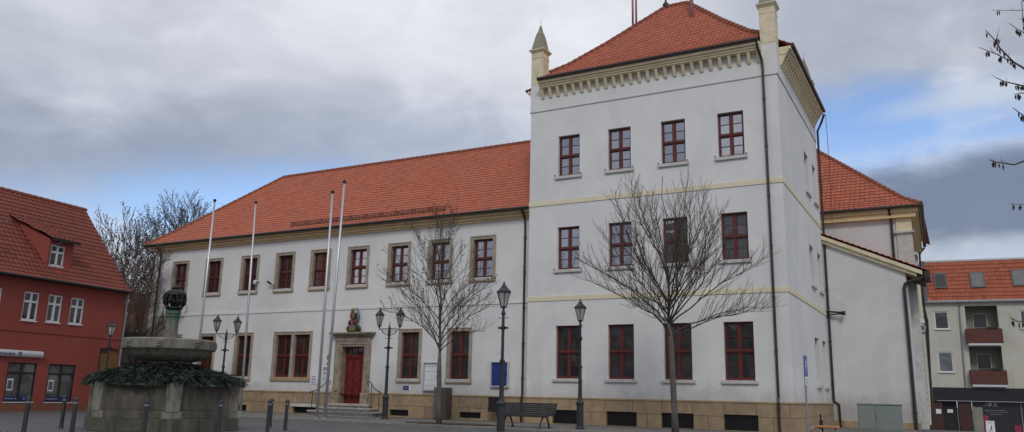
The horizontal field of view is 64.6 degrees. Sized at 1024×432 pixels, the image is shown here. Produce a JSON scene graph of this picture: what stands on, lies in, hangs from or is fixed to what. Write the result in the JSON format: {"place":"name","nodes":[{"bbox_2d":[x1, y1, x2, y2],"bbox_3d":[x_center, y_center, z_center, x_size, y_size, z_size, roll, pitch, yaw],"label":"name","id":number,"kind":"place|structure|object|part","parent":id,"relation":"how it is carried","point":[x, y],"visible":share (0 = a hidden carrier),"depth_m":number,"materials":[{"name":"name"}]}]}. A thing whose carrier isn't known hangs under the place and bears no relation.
{"place":"outdoors","nodes":[
{"label":"outdoors","id":0,"kind":"place"},
{"bbox_2d":[0,187,134,410],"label":"red house","id":1,"kind":"structure","parent":0,"point":[64,289],"depth_m":39.53,"materials":[{"name":"red plaster"},{"name":"white paint"},{"name":"red clay roof tile"}]},
{"bbox_2d":[2,362,36,402],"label":"shop window","id":2,"kind":"structure","parent":1,"relation":"in","point":[20,377],"depth_m":37.08,"materials":[{"name":"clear glass"}]},
{"bbox_2d":[0,349,43,357],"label":"shop sign","id":3,"kind":"object","parent":1,"relation":"attached to","point":[21,353],"visible":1,"depth_m":37.06,"materials":[{"name":"white plastic"}]},
{"bbox_2d":[20,291,39,321],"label":"window","id":4,"kind":"structure","parent":1,"relation":"in","point":[30,304],"depth_m":37.80,"materials":[{"name":"white paint"}]},
{"bbox_2d":[45,294,62,323],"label":"window","id":5,"kind":"structure","parent":1,"relation":"in","point":[55,301],"depth_m":38.93,"materials":[{"name":"white paint"}]},
{"bbox_2d":[44,364,75,402],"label":"shop window","id":6,"kind":"structure","parent":1,"relation":"in","point":[60,379],"depth_m":38.95,"materials":[{"name":"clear glass"}]},
{"bbox_2d":[68,298,83,325],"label":"window","id":7,"kind":"structure","parent":1,"relation":"in","point":[76,309],"depth_m":40.05,"materials":[{"name":"white paint"}]},
{"bbox_2d":[407,422,496,425],"bbox_3d":[-2.313,8.070,31.553,4.634,0.036,1.921,-5,-14,28],"label":"mulch bed","id":8,"kind":"object","parent":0,"point":[455,423],"visible":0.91,"depth_m":31.13,"materials":[{"name":"brown soil"}]},
{"bbox_2d":[0,400,977,431],"bbox_3d":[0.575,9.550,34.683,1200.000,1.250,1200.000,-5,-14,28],"label":"ground","id":9,"kind":"structure","parent":0,"point":[38,421],"depth_m":27.82,"materials":[{"name":"grey stone"}]},
{"bbox_2d":[21,396,31,431],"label":"bollard","id":10,"kind":"object","parent":9,"relation":"on","point":[26,414],"visible":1,"depth_m":19.18,"materials":[{"name":"metal"}]},
{"bbox_2d":[58,395,67,427],"bbox_3d":[-12.871,5.607,23.239,0.136,0.928,0.136,-6,-15,28],"label":"bollard","id":11,"kind":"object","parent":9,"relation":"on","point":[63,409],"visible":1,"depth_m":23.21,"materials":[{"name":"metal"}]},
{"bbox_2d":[69,397,78,431],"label":"bollard","id":12,"kind":"object","parent":9,"relation":"on","point":[74,414],"visible":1,"depth_m":19.59,"materials":[{"name":"metal"}]},
{"bbox_2d":[105,320,116,368],"bbox_3d":[-19.831,7.298,39.663,0.495,4.416,0.429,1,-12,0],"label":"street lamp","id":13,"kind":"object","parent":9,"relation":"on","point":[111,326],"visible":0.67,"depth_m":39.89,"materials":[{"name":"metal"}]},
{"bbox_2d":[122,362,139,365],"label":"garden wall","id":14,"kind":"structure","parent":9,"relation":"on","point":[125,363],"depth_m":51.44,"materials":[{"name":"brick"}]},
{"bbox_2d":[95,201,169,310],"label":"bare tree","id":15,"kind":"object","parent":9,"relation":"on","point":[137,243],"visible":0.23,"depth_m":67.55,"materials":[{"name":"brown plant"}]},
{"bbox_2d":[118,293,150,361],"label":"old brick house","id":16,"kind":"structure","parent":9,"relation":"on","point":[131,316],"depth_m":58.76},
{"bbox_2d":[141,399,149,431],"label":"bollard","id":17,"kind":"object","parent":9,"relation":"on","point":[145,415],"visible":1,"depth_m":18.71,"materials":[{"name":"metal"}]},
{"bbox_2d":[112,244,186,365],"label":"bare tree","id":18,"kind":"object","parent":9,"relation":"on","point":[154,328],"visible":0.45,"depth_m":46.70,"materials":[{"name":"brown plant"}]},
{"bbox_2d":[110,188,210,294],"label":"bare tree","id":19,"kind":"object","parent":9,"relation":"on","point":[181,221],"visible":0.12,"depth_m":70.97,"materials":[{"name":"brown plant"}]},
{"bbox_2d":[83,285,239,431],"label":"fountain","id":20,"kind":"object","parent":9,"relation":"on","point":[119,408],"visible":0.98,"depth_m":22.91,"materials":[{"name":"stone"}]},
{"bbox_2d":[78,361,248,390],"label":"fir boughs","id":21,"kind":"object","parent":20,"relation":"on","point":[151,374],"visible":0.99,"depth_m":22.96,"materials":[{"name":"green plant"}]},
{"bbox_2d":[216,400,223,431],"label":"bollard","id":22,"kind":"object","parent":9,"relation":"on","point":[219,417],"visible":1,"depth_m":20.23,"materials":[{"name":"metal"}]},
{"bbox_2d":[265,399,271,431],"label":"bollard","id":23,"kind":"object","parent":9,"relation":"on","point":[269,405],"visible":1,"depth_m":23.22,"materials":[{"name":"metal"}]},
{"bbox_2d":[270,398,273,427],"bbox_3d":[-7.896,6.450,26.553,0.136,0.928,0.136,-6,-15,28],"label":"bollard","id":24,"kind":"object","parent":9,"relation":"on","point":[272,399],"visible":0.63,"depth_m":26.53,"materials":[{"name":"metal"}]},
{"bbox_2d":[283,399,288,429],"bbox_3d":[-6.921,6.095,24.854,0.136,0.928,0.136,-5,-14,28],"label":"bollard","id":25,"kind":"object","parent":9,"relation":"on","point":[286,414],"visible":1,"depth_m":24.82,"materials":[{"name":"metal"}]},
{"bbox_2d":[87,409,601,431],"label":"kerb","id":26,"kind":"structure","parent":9,"relation":"on","point":[510,428],"depth_m":30.71,"materials":[{"name":"stone"}]},
{"bbox_2d":[143,0,841,431],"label":"town hall","id":27,"kind":"structure","parent":9,"relation":"on","point":[661,98],"depth_m":36.27,"materials":[{"name":"white paint"}]},
{"bbox_2d":[170,260,189,294],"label":"window","id":28,"kind":"structure","parent":27,"relation":"in","point":[180,271],"depth_m":47.92,"materials":[{"name":"red paint"}]},
{"bbox_2d":[198,333,215,369],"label":"window","id":29,"kind":"structure","parent":27,"relation":"in","point":[208,362],"depth_m":45.52,"materials":[{"name":"red paint"}]},
{"bbox_2d":[202,258,223,296],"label":"window","id":30,"kind":"structure","parent":27,"relation":"in","point":[214,280],"depth_m":46.55,"materials":[{"name":"red paint"}]},
{"bbox_2d":[231,332,253,379],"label":"window","id":31,"kind":"structure","parent":27,"relation":"in","point":[237,363],"depth_m":44.25,"materials":[{"name":"red paint"}]},
{"bbox_2d":[237,254,259,294],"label":"window","id":32,"kind":"structure","parent":27,"relation":"in","point":[245,260],"depth_m":45.23,"materials":[{"name":"red paint"}]},
{"bbox_2d":[275,335,291,376],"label":"window","id":33,"kind":"structure","parent":27,"relation":"in","point":[284,342],"depth_m":42.88,"materials":[{"name":"red paint"}]},
{"bbox_2d":[272,251,295,292],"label":"window","id":34,"kind":"structure","parent":27,"relation":"in","point":[285,261],"depth_m":43.99,"materials":[{"name":"red paint"}]},
{"bbox_2d":[294,335,309,376],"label":"window","id":35,"kind":"structure","parent":27,"relation":"in","point":[302,342],"depth_m":42.29,"materials":[{"name":"red paint"}]},
{"bbox_2d":[311,375,317,383],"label":"name plaque","id":36,"kind":"object","parent":27,"relation":"attached to","point":[314,379],"visible":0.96,"depth_m":41.30,"materials":[{"name":"metal"}]},
{"bbox_2d":[307,248,331,290],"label":"window","id":37,"kind":"structure","parent":27,"relation":"in","point":[317,273],"depth_m":42.83,"materials":[{"name":"red paint"}]},
{"bbox_2d":[322,375,331,379],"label":"name plaque","id":38,"kind":"object","parent":27,"relation":"attached to","point":[324,377],"visible":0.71,"depth_m":40.99,"materials":[{"name":"metal"}]},
{"bbox_2d":[343,358,362,403],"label":"door","id":39,"kind":"structure","parent":27,"relation":"in","point":[354,366],"depth_m":40.51,"materials":[{"name":"red paint"}]},
{"bbox_2d":[346,307,360,331],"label":"coat of arms","id":40,"kind":"object","parent":27,"relation":"on","point":[354,317],"visible":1,"depth_m":40.55},
{"bbox_2d":[345,245,369,288],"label":"window","id":41,"kind":"structure","parent":27,"relation":"in","point":[358,256],"depth_m":41.62,"materials":[{"name":"red paint"}]},
{"bbox_2d":[367,381,381,410],"bbox_3d":[-6.609,8.745,38.757,0.904,1.651,0.038,-5,-14,28],"label":"handrail","id":42,"kind":"object","parent":27,"relation":"on","point":[371,392],"visible":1,"depth_m":38.80,"materials":[{"name":"black metal"}]},
{"bbox_2d":[385,242,411,286],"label":"window","id":43,"kind":"structure","parent":27,"relation":"in","point":[392,263],"depth_m":40.42,"materials":[{"name":"red paint"}]},
{"bbox_2d":[403,386,410,389],"bbox_3d":[-5.007,8.174,38.539,0.440,0.200,0.033,-5,-14,28],"label":"info plate","id":44,"kind":"object","parent":27,"relation":"attached to","point":[406,387],"visible":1,"depth_m":38.53,"materials":[{"name":"metal"}]},
{"bbox_2d":[395,328,421,382],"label":"window","id":45,"kind":"structure","parent":27,"relation":"in","point":[409,340],"depth_m":39.00,"materials":[{"name":"red paint"}]},
{"bbox_2d":[422,362,437,390],"bbox_3d":[-3.795,7.516,37.943,0.880,1.320,0.160,-5,-14,28],"label":"notice board","id":46,"kind":"object","parent":27,"relation":"attached to","point":[429,380],"visible":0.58,"depth_m":37.98,"materials":[{"name":"paper"}]},
{"bbox_2d":[426,238,452,284],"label":"window","id":47,"kind":"structure","parent":27,"relation":"in","point":[448,254],"depth_m":39.25,"materials":[{"name":"red paint"}]},
{"bbox_2d":[444,327,472,383],"bbox_3d":[-2.409,6.465,37.585,1.430,2.557,0.310,-5,-14,28],"label":"window","id":48,"kind":"structure","parent":27,"relation":"in","point":[458,352],"depth_m":37.66,"materials":[{"name":"red paint"}]},
{"bbox_2d":[468,234,495,281],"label":"window","id":49,"kind":"structure","parent":27,"relation":"in","point":[487,253],"depth_m":38.12,"materials":[{"name":"red paint"}]},
{"bbox_2d":[490,361,509,386],"bbox_3d":[-0.559,7.078,36.242,0.920,1.140,0.160,-5,-14,28],"label":"notice board","id":50,"kind":"object","parent":27,"relation":"attached to","point":[494,373],"visible":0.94,"depth_m":36.28,"materials":[{"name":"blue metal"}]},
{"bbox_2d":[552,326,582,381],"bbox_3d":[2.406,5.873,34.596,1.400,2.370,0.310,-5,-14,28],"label":"window","id":51,"kind":"structure","parent":27,"relation":"in","point":[567,336],"depth_m":34.73,"materials":[{"name":"red paint"}]},
{"bbox_2d":[554,135,581,179],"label":"window","id":52,"kind":"structure","parent":27,"relation":"in","point":[569,145],"depth_m":36.59,"materials":[{"name":"red paint"}]},
{"bbox_2d":[554,226,581,272],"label":"window","id":53,"kind":"structure","parent":27,"relation":"in","point":[567,262],"depth_m":35.69,"materials":[{"name":"red paint"}]},
{"bbox_2d":[604,127,633,173],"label":"window","id":54,"kind":"structure","parent":27,"relation":"in","point":[619,139],"depth_m":35.47,"materials":[{"name":"glass"}]},
{"bbox_2d":[605,222,634,269],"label":"window","id":55,"kind":"structure","parent":27,"relation":"in","point":[618,243],"depth_m":34.57,"materials":[{"name":"red paint"}]},
{"bbox_2d":[604,324,636,382],"bbox_3d":[4.523,5.670,33.464,1.400,2.370,0.310,-5,-14,28],"label":"window","id":56,"kind":"structure","parent":27,"relation":"in","point":[621,337],"depth_m":33.58,"materials":[{"name":"glass"}]},
{"bbox_2d":[657,120,688,167],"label":"window","id":57,"kind":"structure","parent":27,"relation":"in","point":[673,132],"depth_m":34.32,"materials":[{"name":"glass"}]},
{"bbox_2d":[660,217,691,266],"bbox_3d":[6.719,1.063,33.280,1.310,2.040,0.370,-5,-14,28],"label":"window","id":58,"kind":"structure","parent":27,"relation":"in","point":[685,224],"depth_m":33.46,"materials":[{"name":"red paint"}]},
{"bbox_2d":[661,323,695,382],"bbox_3d":[6.641,5.466,32.331,1.400,2.370,0.310,-5,-14,28],"label":"window","id":59,"kind":"structure","parent":27,"relation":"in","point":[683,342],"depth_m":32.38,"materials":[{"name":"red paint"}]},
{"bbox_2d":[714,111,747,160],"bbox_3d":[8.928,-3.275,33.062,1.310,2.030,0.370,-5,-14,28],"label":"window","id":60,"kind":"structure","parent":27,"relation":"in","point":[730,125],"depth_m":33.19,"materials":[{"name":"red paint"}]},
{"bbox_2d":[718,212,751,263],"bbox_3d":[8.837,0.859,32.148,1.310,2.040,0.370,-5,-14,28],"label":"window","id":61,"kind":"structure","parent":27,"relation":"in","point":[740,220],"depth_m":32.25,"materials":[{"name":"glass"}]},
{"bbox_2d":[721,322,758,383],"bbox_3d":[8.758,5.262,31.199,1.400,2.370,0.310,-5,-14,28],"label":"window","id":62,"kind":"structure","parent":27,"relation":"in","point":[739,336],"depth_m":31.30,"materials":[{"name":"red paint"}]},
{"bbox_2d":[826,311,845,314],"bbox_3d":[15.510,4.644,38.893,0.947,0.249,0.180,-8,-15,35],"label":"wall bracket","id":63,"kind":"object","parent":27,"relation":"attached to","point":[839,312],"depth_m":38.84,"materials":[{"name":"black metal"}]},
{"bbox_2d":[816,148,935,428],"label":"corner building","id":64,"kind":"structure","parent":9,"relation":"on","point":[867,212],"depth_m":41.19,"materials":[{"name":"paint"}]},
{"bbox_2d":[821,233,931,430],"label":"annex building","id":65,"kind":"structure","parent":9,"relation":"on","point":[873,355],"depth_m":38.21,"materials":[{"name":"paint"}]},
{"bbox_2d":[918,257,1023,431],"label":"apartment building","id":66,"kind":"structure","parent":9,"relation":"on","point":[976,338],"depth_m":73.72,"materials":[{"name":"white paint"}]},
{"bbox_2d":[933,273,947,287],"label":"roof window","id":67,"kind":"structure","parent":66,"relation":"in","point":[940,279],"depth_m":75.89,"materials":[{"name":"glass"}]},
{"bbox_2d":[934,311,950,329],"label":"window","id":68,"kind":"structure","parent":66,"relation":"in","point":[941,318],"depth_m":75.10,"materials":[{"name":"grey glass"}]},
{"bbox_2d":[937,352,955,372],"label":"window","id":69,"kind":"structure","parent":66,"relation":"in","point":[945,359],"depth_m":74.26,"materials":[{"name":"grey glass"}]},
{"bbox_2d":[936,401,973,430],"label":"shop door","id":70,"kind":"structure","parent":66,"relation":"in","point":[950,415],"depth_m":73.11,"materials":[{"name":"glass"}]},
{"bbox_2d":[969,272,984,287],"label":"roof window","id":71,"kind":"structure","parent":66,"relation":"in","point":[976,278],"depth_m":74.77,"materials":[{"name":"glass"}]},
{"bbox_2d":[972,401,1023,431],"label":"shop window","id":72,"kind":"structure","parent":66,"relation":"in","point":[1006,416],"depth_m":71.91,"materials":[{"name":"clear glass"}]},
{"bbox_2d":[1010,269,1023,285],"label":"roof window","id":73,"kind":"structure","parent":66,"relation":"in","point":[1017,275],"depth_m":73.61,"materials":[{"name":"glass"}]},
{"bbox_2d":[1019,310,1023,328],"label":"window","id":74,"kind":"structure","parent":66,"relation":"in","point":[1021,311],"depth_m":72.75,"materials":[{"name":"white paint"}]},
{"bbox_2d":[986,421,994,431],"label":"pavement sign","id":75,"kind":"object","parent":9,"relation":"on","point":[990,426],"visible":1,"depth_m":70.73,"materials":[{"name":"white paint"}]},
{"bbox_2d":[978,0,1023,328],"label":"catkin tree","id":76,"kind":"object","parent":9,"relation":"on","point":[996,41],"visible":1,"depth_m":6.96,"materials":[{"name":"brown plant"}]},
{"bbox_2d":[0,0,1023,407],"label":"sky","id":77,"kind":"structure","parent":0,"point":[104,104],"materials":[{"name":"grey"}]},
{"bbox_2d":[237,411,918,431],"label":"pavement","id":78,"kind":"structure","parent":0,"point":[507,424],"depth_m":33.29,"materials":[{"name":"grey stone"}]},
{"bbox_2d":[196,199,215,363],"bbox_3d":[-14.711,4.159,38.629,0.260,10.220,0.228,-5,-14,28],"label":"flagpole","id":79,"kind":"object","parent":78,"relation":"on","point":[204,294],"visible":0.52,"depth_m":38.86,"materials":[{"name":"metal"}]},
{"bbox_2d":[213,314,241,371],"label":"street lamp","id":80,"kind":"object","parent":78,"relation":"on","point":[217,320],"visible":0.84,"depth_m":41.92,"materials":[{"name":"metal"}]},
{"bbox_2d":[238,201,256,413],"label":"flagpole","id":81,"kind":"object","parent":78,"relation":"on","point":[244,354],"visible":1,"depth_m":40.23,"materials":[{"name":"metal"}]},
{"bbox_2d":[310,381,330,409],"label":"handrail","id":82,"kind":"object","parent":78,"relation":"on","point":[315,390],"visible":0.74,"depth_m":40.47,"materials":[{"name":"black metal"}]},
{"bbox_2d":[314,190,334,418],"bbox_3d":[-8.031,3.660,34.801,0.240,9.830,0.228,-5,-14,28],"label":"flagpole","id":83,"kind":"object","parent":78,"relation":"on","point":[322,339],"visible":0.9,"depth_m":34.61,"materials":[{"name":"metal"}]},
{"bbox_2d":[322,180,345,419],"bbox_3d":[-7.522,3.404,34.332,0.400,10.151,0.228,-5,-14,28],"label":"flagpole","id":84,"kind":"object","parent":78,"relation":"on","point":[331,333],"visible":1,"depth_m":34.14,"materials":[{"name":"metal"}]},
{"bbox_2d":[319,405,374,417],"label":"steps","id":85,"kind":"structure","parent":78,"relation":"on","point":[351,412],"depth_m":36.35,"materials":[{"name":"grey stone"}]},
{"bbox_2d":[375,307,404,418],"bbox_3d":[-5.550,6.530,36.160,1.530,4.920,0.424,-3,-13,20],"label":"street lamp","id":86,"kind":"object","parent":78,"relation":"on","point":[380,314],"visible":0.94,"depth_m":36.25,"materials":[{"name":"metal"}]},
{"bbox_2d":[376,199,497,424],"bbox_3d":[-2.788,3.517,31.719,5.137,9.015,5.348,2,-13,-5],"label":"bare tree","id":87,"kind":"object","parent":78,"relation":"on","point":[439,285],"visible":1,"depth_m":31.46,"materials":[{"name":"twig bark"},{"name":"bark"}]},
{"bbox_2d":[433,387,451,419],"bbox_3d":[-3.189,8.573,37.057,0.680,1.420,0.535,-5,-14,28],"label":"distribution cabinet","id":88,"kind":"object","parent":78,"relation":"on","point":[446,402],"visible":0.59,"depth_m":36.88,"materials":[{"name":"metal"}]},
{"bbox_3d":[-3.409,8.532,36.918,0.390,1.330,0.019,-5,-14,28],"label":"door","id":89,"kind":"part","parent":88,"relation":"part of","materials":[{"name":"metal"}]},
{"bbox_2d":[488,397,498,411],"bbox_3d":[-0.773,8.442,35.724,0.460,1.205,0.455,-5,-14,28],"label":"litter bin","id":90,"kind":"object","parent":78,"relation":"on","point":[492,404],"visible":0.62,"depth_m":35.57,"materials":[{"name":"black metal"}]},
{"bbox_2d":[496,281,510,431],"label":"street lamp","id":91,"kind":"object","parent":78,"relation":"on","point":[503,292],"visible":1,"depth_m":25.71,"materials":[{"name":"metal"}]},
{"bbox_2d":[496,402,556,428],"bbox_3d":[0.515,7.325,29.779,2.160,0.900,0.920,-5,-14,28],"label":"park bench","id":92,"kind":"object","parent":78,"relation":"on","point":[540,410],"visible":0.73,"depth_m":29.93,"materials":[{"name":"paint"}]},
{"bbox_2d":[574,299,585,428],"bbox_3d":[2.507,5.401,29.807,0.459,4.728,0.530,0,-13,7],"label":"street lamp","id":93,"kind":"object","parent":78,"relation":"on","point":[580,307],"visible":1,"depth_m":29.67,"materials":[{"name":"metal"}]},
{"bbox_2d":[565,161,787,431],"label":"bare tree","id":94,"kind":"object","parent":78,"relation":"on","point":[668,319],"visible":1,"depth_m":27.14,"materials":[{"name":"brown plant"}]},
{"bbox_2d":[803,355,808,431],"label":"parking sign","id":95,"kind":"object","parent":78,"relation":"on","point":[805,372],"visible":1,"depth_m":25.06,"materials":[{"name":"metal"}]},
{"bbox_2d":[809,425,839,431],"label":"table bench","id":96,"kind":"object","parent":78,"relation":"on","point":[822,426],"visible":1,"depth_m":24.39,"materials":[{"name":"brown wood"}]},
{"bbox_2d":[856,403,903,431],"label":"electrical cabinet","id":97,"kind":"object","parent":78,"relation":"on","point":[880,417],"visible":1,"depth_m":33.27,"materials":[{"name":"metal"}]},
{"bbox_3d":[14.682,8.334,33.519,0.630,0.970,0.017,-5,-14,28],"label":"door","id":98,"kind":"part","parent":97,"relation":"part of","materials":[{"name":"grey metal"}]},
{"bbox_3d":[15.394,8.266,33.139,0.950,0.970,0.017,-5,-14,28],"label":"door","id":99,"kind":"part","parent":97,"relation":"part of","materials":[{"name":"grey metal"}]}
]}

